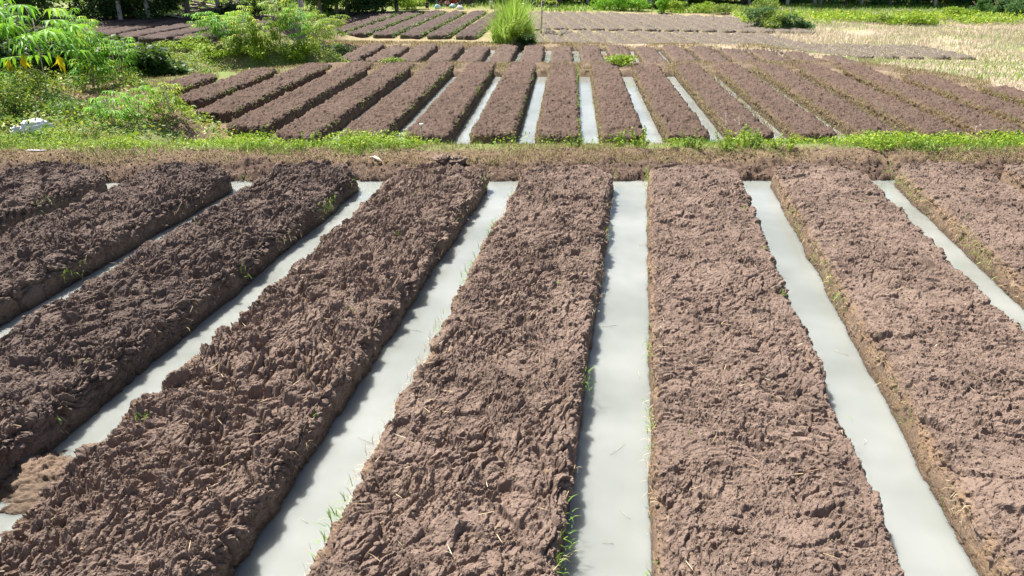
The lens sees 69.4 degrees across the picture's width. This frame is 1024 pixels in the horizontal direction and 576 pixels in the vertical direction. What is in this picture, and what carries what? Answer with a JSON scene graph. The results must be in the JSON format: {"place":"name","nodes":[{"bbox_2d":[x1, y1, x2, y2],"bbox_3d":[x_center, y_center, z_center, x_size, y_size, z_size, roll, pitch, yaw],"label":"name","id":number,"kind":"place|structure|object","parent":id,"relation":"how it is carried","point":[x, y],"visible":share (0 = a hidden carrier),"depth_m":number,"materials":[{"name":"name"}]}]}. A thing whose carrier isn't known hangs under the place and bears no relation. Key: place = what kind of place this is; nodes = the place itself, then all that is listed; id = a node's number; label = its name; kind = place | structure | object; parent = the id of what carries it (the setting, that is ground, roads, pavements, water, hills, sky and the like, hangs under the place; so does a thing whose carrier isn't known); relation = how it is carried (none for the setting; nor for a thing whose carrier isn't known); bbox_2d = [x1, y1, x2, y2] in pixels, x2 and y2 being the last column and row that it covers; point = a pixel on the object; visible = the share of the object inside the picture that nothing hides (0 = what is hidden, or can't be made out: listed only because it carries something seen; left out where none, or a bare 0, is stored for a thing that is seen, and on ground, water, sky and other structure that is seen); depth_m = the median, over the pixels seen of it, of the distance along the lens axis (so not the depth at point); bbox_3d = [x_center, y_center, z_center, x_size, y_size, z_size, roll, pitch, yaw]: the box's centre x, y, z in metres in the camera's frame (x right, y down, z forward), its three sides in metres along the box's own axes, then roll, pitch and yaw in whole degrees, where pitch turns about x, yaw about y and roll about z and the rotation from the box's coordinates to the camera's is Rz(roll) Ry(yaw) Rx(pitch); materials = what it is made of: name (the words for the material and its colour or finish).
{"place":"outdoors","nodes":[
{"label":"outdoors","id":0,"kind":"place"},
{"bbox_2d":[0,180,1023,575],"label":"water","id":1,"kind":"structure","parent":0,"point":[608,484],"depth_m":6.14,"materials":[{"name":"liquid"}]},
{"bbox_2d":[0,450,72,514],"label":"mud plug","id":2,"kind":"object","parent":1,"relation":"in","point":[28,481],"visible":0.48,"depth_m":5.12,"materials":[{"name":"soil"}]},
{"bbox_2d":[36,163,1005,575],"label":"bank grass","id":3,"kind":"structure","parent":1,"relation":"on","point":[592,367],"depth_m":6.49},
{"bbox_2d":[0,0,1023,182],"bbox_3d":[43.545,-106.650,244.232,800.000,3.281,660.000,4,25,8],"label":"ground","id":4,"kind":"structure","parent":0,"point":[115,169],"depth_m":12.69,"materials":[{"name":"soil"}]},
{"bbox_2d":[0,69,38,122],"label":"shrub","id":5,"kind":"object","parent":4,"relation":"on","point":[12,102],"visible":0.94,"depth_m":15.15,"materials":[{"name":"green plant"}]},
{"bbox_2d":[0,30,46,85],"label":"bush","id":6,"kind":"object","parent":4,"relation":"on","point":[4,53],"visible":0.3,"depth_m":19.07,"materials":[{"name":"green plant"}]},
{"bbox_2d":[0,62,47,103],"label":"shrub","id":7,"kind":"object","parent":4,"relation":"on","point":[32,72],"visible":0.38,"depth_m":16.90,"materials":[{"name":"green plant"}]},
{"bbox_2d":[10,118,53,133],"bbox_3d":[-9.352,-3.162,14.395,0.772,0.278,0.388,-5,25,-10],"label":"sack","id":8,"kind":"object","parent":4,"relation":"on","point":[34,125],"visible":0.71,"depth_m":14.29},
{"bbox_2d":[3,0,64,27],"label":"bush","id":9,"kind":"object","parent":4,"relation":"on","point":[43,4],"visible":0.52,"depth_m":31.59,"materials":[{"name":"green plant"}]},
{"bbox_2d":[0,0,97,93],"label":"cassava plant","id":10,"kind":"object","parent":4,"relation":"on","point":[52,32],"visible":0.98,"depth_m":16.77,"materials":[{"name":"green plant"}]},
{"bbox_2d":[0,160,107,236],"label":"raised bed","id":11,"kind":"object","parent":4,"relation":"on","point":[8,188],"visible":0.74,"depth_m":10.67,"materials":[{"name":"soil"}]},
{"bbox_2d":[19,25,99,72],"bbox_3d":[-13.023,-6.870,21.109,2.554,1.562,2.530,-4,25,-8],"label":"bush","id":12,"kind":"object","parent":4,"relation":"on","point":[45,63],"visible":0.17,"depth_m":20.46,"materials":[{"name":"green plant"}]},
{"bbox_2d":[33,88,85,113],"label":"shrub","id":13,"kind":"object","parent":4,"relation":"on","point":[52,96],"visible":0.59,"depth_m":16.04,"materials":[{"name":"green plant"}]},
{"bbox_2d":[39,8,95,77],"bbox_3d":[-12.006,-6.586,20.106,1.323,1.902,1.320,4,25,8],"label":"cassava plant","id":14,"kind":"object","parent":4,"relation":"on","point":[76,20],"visible":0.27,"depth_m":19.94,"materials":[{"name":"green plant"}]},
{"bbox_2d":[47,98,115,120],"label":"shrub","id":15,"kind":"object","parent":4,"relation":"on","point":[68,105],"visible":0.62,"depth_m":15.35,"materials":[{"name":"green plant"}]},
{"bbox_2d":[60,19,111,90],"bbox_3d":[-10.659,-5.836,18.649,1.121,1.751,1.185,-12,27,-24],"label":"cassava plant","id":16,"kind":"object","parent":4,"relation":"on","point":[99,57],"visible":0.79,"depth_m":18.56,"materials":[{"name":"green plant"}]},
{"bbox_2d":[39,33,145,72],"bbox_3d":[-12.408,-6.896,21.865,2.905,1.187,2.538,-17,30,-33],"label":"bush","id":17,"kind":"object","parent":4,"relation":"on","point":[118,37],"visible":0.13,"depth_m":21.85,"materials":[{"name":"green plant"}]},
{"bbox_2d":[61,0,131,21],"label":"bush","id":18,"kind":"object","parent":4,"relation":"on","point":[88,11],"visible":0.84,"depth_m":47.97,"materials":[{"name":"green plant"}]},
{"bbox_2d":[81,95,136,129],"bbox_3d":[-8.088,-3.523,14.874,0.996,0.678,0.918,4,25,8],"label":"cassava plant","id":19,"kind":"object","parent":4,"relation":"on","point":[113,110],"visible":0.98,"depth_m":14.77,"materials":[{"name":"green plant"}]},
{"bbox_2d":[92,37,139,83],"bbox_3d":[-10.373,-5.983,19.527,1.129,1.287,1.433,4,25,8],"label":"cassava plant","id":20,"kind":"object","parent":4,"relation":"on","point":[124,60],"visible":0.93,"depth_m":19.41,"materials":[{"name":"green plant"}]},
{"bbox_2d":[0,161,232,325],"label":"raised bed","id":21,"kind":"object","parent":4,"relation":"on","point":[32,296],"visible":0.88,"depth_m":9.09,"materials":[{"name":"soil"}]},
{"bbox_2d":[101,85,157,120],"bbox_3d":[-7.923,-3.845,15.462,1.092,0.787,0.900,-18,30,-35],"label":"cassava plant","id":22,"kind":"object","parent":4,"relation":"on","point":[138,95],"visible":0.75,"depth_m":15.39,"materials":[{"name":"green plant"}]},
{"bbox_2d":[86,14,184,31],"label":"raised bed","id":23,"kind":"object","parent":4,"relation":"on","point":[125,23],"visible":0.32,"depth_m":46.38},
{"bbox_2d":[101,0,179,18],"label":"bush","id":24,"kind":"object","parent":4,"relation":"on","point":[161,6],"visible":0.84,"depth_m":48.99,"materials":[{"name":"green plant"}]},
{"bbox_2d":[126,42,170,68],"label":"bush","id":25,"kind":"object","parent":4,"relation":"on","point":[154,55],"visible":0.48,"depth_m":25.18,"materials":[{"name":"green plant"}]},
{"bbox_2d":[90,15,208,36],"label":"raised bed","id":26,"kind":"object","parent":4,"relation":"on","point":[124,29],"visible":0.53,"depth_m":44.46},
{"bbox_2d":[143,57,192,76],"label":"bush","id":27,"kind":"object","parent":4,"relation":"on","point":[168,67],"visible":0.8,"depth_m":25.97,"materials":[{"name":"green plant"}]},
{"bbox_2d":[147,82,194,120],"bbox_3d":[-7.402,-3.984,15.869,0.920,0.915,0.962,4,25,8],"label":"cassava plant","id":28,"kind":"object","parent":4,"relation":"on","point":[176,101],"visible":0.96,"depth_m":15.74,"materials":[{"name":"green plant"}]},
{"bbox_2d":[0,25,348,144],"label":"rim weeds","id":29,"kind":"object","parent":4,"relation":"on","point":[59,78],"visible":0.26,"depth_m":17.64,"materials":[{"name":"green plant"}]},
{"bbox_2d":[111,17,237,42],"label":"raised bed","id":30,"kind":"object","parent":4,"relation":"on","point":[135,35],"visible":0.36,"depth_m":42.17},
{"bbox_2d":[0,158,358,489],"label":"raised bed","id":31,"kind":"object","parent":4,"relation":"on","point":[85,405],"visible":0.89,"depth_m":7.13,"materials":[{"name":"soil"}]},
{"bbox_2d":[152,73,217,97],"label":"raised bed","id":32,"kind":"object","parent":4,"relation":"on","point":[195,80],"visible":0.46,"depth_m":22.90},
{"bbox_2d":[138,15,267,46],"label":"raised bed","id":33,"kind":"object","parent":4,"relation":"on","point":[159,37],"visible":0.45,"depth_m":39.88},
{"bbox_2d":[182,11,226,43],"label":"cassava plant","id":34,"kind":"object","parent":4,"relation":"on","point":[202,22],"visible":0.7,"depth_m":31.33,"materials":[{"name":"green plant"}]},
{"bbox_2d":[192,41,233,57],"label":"shrub","id":35,"kind":"object","parent":4,"relation":"on","point":[207,48],"visible":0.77,"depth_m":30.78,"materials":[{"name":"green plant"}]},
{"bbox_2d":[163,0,272,18],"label":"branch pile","id":36,"kind":"object","parent":4,"relation":"on","point":[205,4],"visible":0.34,"depth_m":51.98,"materials":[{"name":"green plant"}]},
{"bbox_2d":[171,67,276,109],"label":"raised bed","id":37,"kind":"object","parent":4,"relation":"on","point":[243,80],"visible":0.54,"depth_m":22.03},
{"bbox_2d":[65,0,387,19],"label":"pasture grass","id":38,"kind":"structure","parent":4,"relation":"on","point":[310,10],"depth_m":76.06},
{"bbox_2d":[173,16,294,44],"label":"raised bed","id":39,"kind":"object","parent":4,"relation":"on","point":[176,38],"visible":0.28,"depth_m":40.02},
{"bbox_2d":[206,0,267,15],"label":"bush","id":40,"kind":"object","parent":4,"relation":"on","point":[230,6],"visible":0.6,"depth_m":50.91,"materials":[{"name":"green plant"}]},
{"bbox_2d":[225,5,261,43],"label":"cassava plant","id":41,"kind":"object","parent":4,"relation":"on","point":[242,26],"visible":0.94,"depth_m":30.45,"materials":[{"name":"green plant"}]},
{"bbox_2d":[0,162,488,575],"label":"raised bed","id":42,"kind":"object","parent":4,"relation":"on","point":[331,403],"visible":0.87,"depth_m":5.48,"materials":[{"name":"soil"}]},
{"bbox_2d":[196,62,331,122],"bbox_3d":[-7.247,-6.076,22.696,1.111,0.596,9.059,2,25,4],"label":"raised bed","id":43,"kind":"object","parent":4,"relation":"on","point":[223,110],"visible":0.73,"depth_m":21.14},
{"bbox_2d":[239,34,289,60],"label":"shrub","id":44,"kind":"object","parent":4,"relation":"on","point":[247,48],"visible":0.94,"depth_m":30.60,"materials":[{"name":"green plant"}]},
{"bbox_2d":[248,19,281,50],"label":"cassava plant","id":45,"kind":"object","parent":4,"relation":"on","point":[266,26],"visible":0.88,"depth_m":30.61,"materials":[{"name":"green plant"}]},
{"bbox_2d":[257,0,296,44],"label":"cassava plant","id":46,"kind":"object","parent":4,"relation":"on","point":[265,5],"visible":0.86,"depth_m":31.04,"materials":[{"name":"green plant"}]},
{"bbox_2d":[276,7,314,47],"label":"cassava plant","id":47,"kind":"object","parent":4,"relation":"on","point":[296,19],"visible":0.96,"depth_m":31.21,"materials":[{"name":"green plant"}]},
{"bbox_2d":[226,59,373,137],"bbox_3d":[-5.844,-5.809,22.084,1.106,0.620,10.991,2,25,4],"label":"raised bed","id":48,"kind":"object","parent":4,"relation":"on","point":[280,110],"visible":0.75,"depth_m":20.00,"materials":[{"name":"soil"}]},
{"bbox_2d":[279,39,321,61],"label":"shrub","id":49,"kind":"object","parent":4,"relation":"on","point":[300,49],"visible":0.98,"depth_m":31.18,"materials":[{"name":"green plant"}]},
{"bbox_2d":[298,14,337,50],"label":"cassava plant","id":50,"kind":"object","parent":4,"relation":"on","point":[322,36],"visible":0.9,"depth_m":32.27,"materials":[{"name":"green plant"}]},
{"bbox_2d":[273,61,415,144],"bbox_3d":[-4.413,-5.583,21.609,1.101,0.602,12.047,2,25,4],"label":"raised bed","id":51,"kind":"object","parent":4,"relation":"on","point":[344,108],"visible":0.83,"depth_m":19.55,"materials":[{"name":"soil"}]},
{"bbox_2d":[341,43,384,61],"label":"raised bed","id":52,"kind":"object","parent":4,"relation":"on","point":[364,52],"visible":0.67,"depth_m":38.31,"materials":[{"name":"soil"}]},
{"bbox_2d":[339,0,386,12],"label":"bush","id":53,"kind":"object","parent":4,"relation":"on","point":[357,5],"visible":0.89,"depth_m":74.87,"materials":[{"name":"green plant"}]},
{"bbox_2d":[335,11,402,32],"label":"raised bed","id":54,"kind":"object","parent":4,"relation":"on","point":[347,27],"visible":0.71,"depth_m":65.95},
{"bbox_2d":[346,10,423,37],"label":"raised bed","id":55,"kind":"object","parent":4,"relation":"on","point":[362,32],"visible":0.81,"depth_m":62.29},
{"bbox_2d":[366,45,409,62],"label":"raised bed","id":56,"kind":"object","parent":4,"relation":"on","point":[398,51],"visible":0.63,"depth_m":37.88,"materials":[{"name":"soil"}]},
{"bbox_2d":[339,61,454,140],"bbox_3d":[-2.947,-5.605,21.643,1.118,0.614,11.967,2,25,4],"label":"raised bed","id":57,"kind":"object","parent":4,"relation":"on","point":[386,113],"visible":0.77,"depth_m":19.84,"materials":[{"name":"soil"}]},
{"bbox_2d":[373,9,446,38],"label":"raised bed","id":58,"kind":"object","parent":4,"relation":"on","point":[387,32],"visible":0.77,"depth_m":61.95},
{"bbox_2d":[400,43,437,62],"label":"raised bed","id":59,"kind":"object","parent":4,"relation":"on","point":[422,52],"visible":0.69,"depth_m":38.29,"materials":[{"name":"soil"}]},
{"bbox_2d":[342,10,500,38],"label":"bed side weeds","id":60,"kind":"object","parent":4,"relation":"on","point":[452,18],"visible":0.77,"depth_m":63.26,"materials":[{"name":"green plant"}]},
{"bbox_2d":[400,10,465,38],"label":"raised bed","id":61,"kind":"object","parent":4,"relation":"on","point":[414,32],"visible":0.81,"depth_m":61.67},
{"bbox_2d":[427,43,463,61],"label":"raised bed","id":62,"kind":"object","parent":4,"relation":"on","point":[449,52],"visible":0.72,"depth_m":38.09,"materials":[{"name":"soil"}]},
{"bbox_2d":[405,61,495,143],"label":"raised bed","id":63,"kind":"object","parent":4,"relation":"on","point":[446,109],"visible":0.83,"depth_m":19.31,"materials":[{"name":"soil"}]},
{"bbox_2d":[427,10,486,39],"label":"raised bed","id":64,"kind":"object","parent":4,"relation":"on","point":[441,33],"visible":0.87,"depth_m":61.03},
{"bbox_2d":[309,164,613,575],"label":"raised bed","id":65,"kind":"object","parent":4,"relation":"on","point":[471,563],"visible":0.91,"depth_m":5.42,"materials":[{"name":"soil"}]},
{"bbox_2d":[457,44,490,62],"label":"raised bed","id":66,"kind":"object","parent":4,"relation":"on","point":[478,53],"visible":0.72,"depth_m":37.68,"materials":[{"name":"soil"}]},
{"bbox_2d":[456,11,496,39],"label":"raised bed","id":67,"kind":"object","parent":4,"relation":"on","point":[469,32],"visible":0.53,"depth_m":58.67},
{"bbox_2d":[469,61,535,144],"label":"raised bed","id":68,"kind":"object","parent":4,"relation":"on","point":[506,103],"visible":0.81,"depth_m":19.16,"materials":[{"name":"soil"}]},
{"bbox_2d":[489,44,518,62],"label":"raised bed","id":69,"kind":"object","parent":4,"relation":"on","point":[505,52],"visible":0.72,"depth_m":37.73,"materials":[{"name":"soil"}]},
{"bbox_2d":[0,146,1023,575],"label":"soil crumbs","id":70,"kind":"object","parent":4,"relation":"on","point":[526,506],"visible":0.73,"depth_m":6.26,"materials":[{"name":"soil"}]},
{"bbox_2d":[0,130,1023,166],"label":"mown grass","id":71,"kind":"structure","parent":4,"relation":"on","point":[533,145],"depth_m":12.59,"materials":[{"name":"plant"}]},
{"bbox_2d":[0,123,1023,155],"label":"fresh grass","id":72,"kind":"structure","parent":4,"relation":"on","point":[35,146],"depth_m":12.93,"materials":[{"name":"plant"}]},
{"bbox_2d":[477,0,547,44],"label":"tall grass clump","id":73,"kind":"object","parent":4,"relation":"on","point":[499,31],"visible":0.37,"depth_m":42.57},
{"bbox_2d":[7,169,1020,571],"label":"straw bits","id":74,"kind":"object","parent":4,"relation":"on","point":[539,359],"visible":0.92,"depth_m":5.61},
{"bbox_2d":[6,0,1023,15],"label":"roadside grass","id":75,"kind":"structure","parent":4,"relation":"on","point":[792,5],"depth_m":83.77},
{"bbox_2d":[519,43,544,62],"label":"raised bed","id":76,"kind":"object","parent":4,"relation":"on","point":[533,53],"visible":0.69,"depth_m":37.83,"materials":[{"name":"soil"}]},
{"bbox_2d":[534,62,580,144],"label":"raised bed","id":77,"kind":"object","parent":4,"relation":"on","point":[560,112],"visible":0.77,"depth_m":19.35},
{"bbox_2d":[143,59,997,90],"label":"headland grass","id":78,"kind":"structure","parent":4,"relation":"on","point":[503,65],"depth_m":26.01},
{"bbox_2d":[579,45,604,61],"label":"raised bed","id":79,"kind":"object","parent":4,"relation":"on","point":[590,53],"visible":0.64,"depth_m":37.43,"materials":[{"name":"soil"}]},
{"bbox_2d":[301,39,889,62],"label":"path grass","id":80,"kind":"structure","parent":4,"relation":"on","point":[441,42],"depth_m":42.24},
{"bbox_2d":[176,62,1021,142],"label":"bank weeds","id":81,"kind":"object","parent":4,"relation":"on","point":[411,108],"visible":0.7,"depth_m":21.41,"materials":[{"name":"green plant"}]},
{"bbox_2d":[590,62,643,144],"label":"raised bed","id":82,"kind":"object","parent":4,"relation":"on","point":[618,112],"visible":0.81,"depth_m":19.57,"materials":[{"name":"soil"}]},
{"bbox_2d":[634,46,666,62],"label":"raised bed","id":83,"kind":"object","parent":4,"relation":"on","point":[645,54],"visible":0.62,"depth_m":37.21,"materials":[{"name":"soil"}]},
{"bbox_2d":[632,63,709,142],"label":"raised bed","id":84,"kind":"object","parent":4,"relation":"on","point":[677,114],"visible":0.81,"depth_m":19.52,"materials":[{"name":"soil"}]},
{"bbox_2d":[660,45,697,62],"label":"raised bed","id":85,"kind":"object","parent":4,"relation":"on","point":[674,53],"visible":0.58,"depth_m":37.91,"materials":[{"name":"soil"}]},
{"bbox_2d":[688,46,728,62],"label":"raised bed","id":86,"kind":"object","parent":4,"relation":"on","point":[701,53],"visible":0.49,"depth_m":37.56,"materials":[{"name":"soil"}]},
{"bbox_2d":[673,62,773,140],"bbox_3d":[5.838,-5.659,21.827,1.092,0.560,11.647,2,25,4],"label":"raised bed","id":87,"kind":"object","parent":4,"relation":"on","point":[716,95],"visible":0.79,"depth_m":19.89,"materials":[{"name":"soil"}]},
{"bbox_2d":[720,48,761,62],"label":"raised bed","id":88,"kind":"object","parent":4,"relation":"on","point":[732,55],"visible":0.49,"depth_m":37.15,"materials":[{"name":"soil"}]},
{"bbox_2d":[467,62,1023,143],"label":"furrow straw","id":89,"kind":"object","parent":4,"relation":"on","point":[751,108],"visible":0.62,"depth_m":20.41,"materials":[{"name":"plant"}]},
{"bbox_2d":[528,11,975,59],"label":"furrow grass","id":90,"kind":"structure","parent":4,"relation":"on","point":[717,39],"depth_m":54.63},
{"bbox_2d":[645,162,904,575],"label":"raised bed","id":91,"kind":"object","parent":4,"relation":"on","point":[665,420],"visible":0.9,"depth_m":5.40,"materials":[{"name":"soil"}]},
{"bbox_2d":[759,9,790,28],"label":"bush","id":92,"kind":"object","parent":4,"relation":"on","point":[771,22],"visible":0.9,"depth_m":60.47,"materials":[{"name":"green plant"}]},
{"bbox_2d":[715,62,837,143],"bbox_3d":[7.309,-5.674,21.856,1.112,0.562,11.610,2,25,4],"label":"raised bed","id":93,"kind":"object","parent":4,"relation":"on","point":[794,116],"visible":0.81,"depth_m":19.66,"materials":[{"name":"soil"}]},
{"bbox_2d":[753,32,845,55],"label":"bed","id":94,"kind":"object","parent":4,"relation":"on","point":[801,45],"visible":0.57,"depth_m":50.61,"materials":[{"name":"soil"}]},
{"bbox_2d":[751,62,900,142],"bbox_3d":[8.775,-5.680,21.883,1.110,0.552,11.548,2,25,4],"label":"raised bed","id":95,"kind":"object","parent":4,"relation":"on","point":[856,118],"visible":0.69,"depth_m":20.13,"materials":[{"name":"soil"}]},
{"bbox_2d":[696,6,1023,89],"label":"dry meadow grass","id":96,"kind":"structure","parent":4,"relation":"on","point":[899,37],"depth_m":53.53,"materials":[{"name":"plant"}]},
{"bbox_2d":[731,8,1023,25],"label":"yellow green scrub","id":97,"kind":"object","parent":4,"relation":"on","point":[827,16],"visible":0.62,"depth_m":68.32,"materials":[{"name":"green plant"}]},
{"bbox_2d":[793,62,964,139],"bbox_3d":[10.245,-5.703,21.913,1.113,0.569,11.497,2,25,4],"label":"raised bed","id":98,"kind":"object","parent":4,"relation":"on","point":[916,117],"visible":0.75,"depth_m":19.97,"materials":[{"name":"soil"}]},
{"bbox_2d":[770,163,1023,575],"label":"raised bed","id":99,"kind":"object","parent":4,"relation":"on","point":[951,444],"visible":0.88,"depth_m":6.40,"materials":[{"name":"soil"}]},
{"bbox_2d":[793,8,1023,80],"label":"green meadow grass","id":100,"kind":"structure","parent":4,"relation":"on","point":[1005,74],"depth_m":42.36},
{"bbox_2d":[833,62,1023,140],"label":"raised bed","id":101,"kind":"object","parent":4,"relation":"on","point":[921,97],"visible":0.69,"depth_m":19.94,"materials":[{"name":"soil"}]},
{"bbox_2d":[894,161,1023,309],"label":"raised bed","id":102,"kind":"object","parent":4,"relation":"on","point":[971,203],"visible":0.84,"depth_m":9.74,"materials":[{"name":"soil"}]},
{"bbox_2d":[903,74,1023,128],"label":"raised bed","id":103,"kind":"object","parent":4,"relation":"on","point":[1011,108],"visible":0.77,"depth_m":20.69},
{"bbox_2d":[981,85,1023,106],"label":"raised bed","id":104,"kind":"object","parent":4,"relation":"on","point":[1014,92],"visible":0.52,"depth_m":21.45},
{"bbox_2d":[1000,163,1023,194],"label":"raised bed","id":105,"kind":"object","parent":4,"relation":"on","point":[1016,179],"visible":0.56,"depth_m":11.45,"materials":[{"name":"soil"}]},
{"bbox_2d":[59,168,1023,575],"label":"dry straw","id":106,"kind":"object","parent":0,"point":[643,352],"visible":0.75,"depth_m":6.50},
{"bbox_2d":[265,77,907,144],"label":"water","id":107,"kind":"structure","parent":0,"point":[589,129],"depth_m":20.05,"materials":[{"name":"liquid"}]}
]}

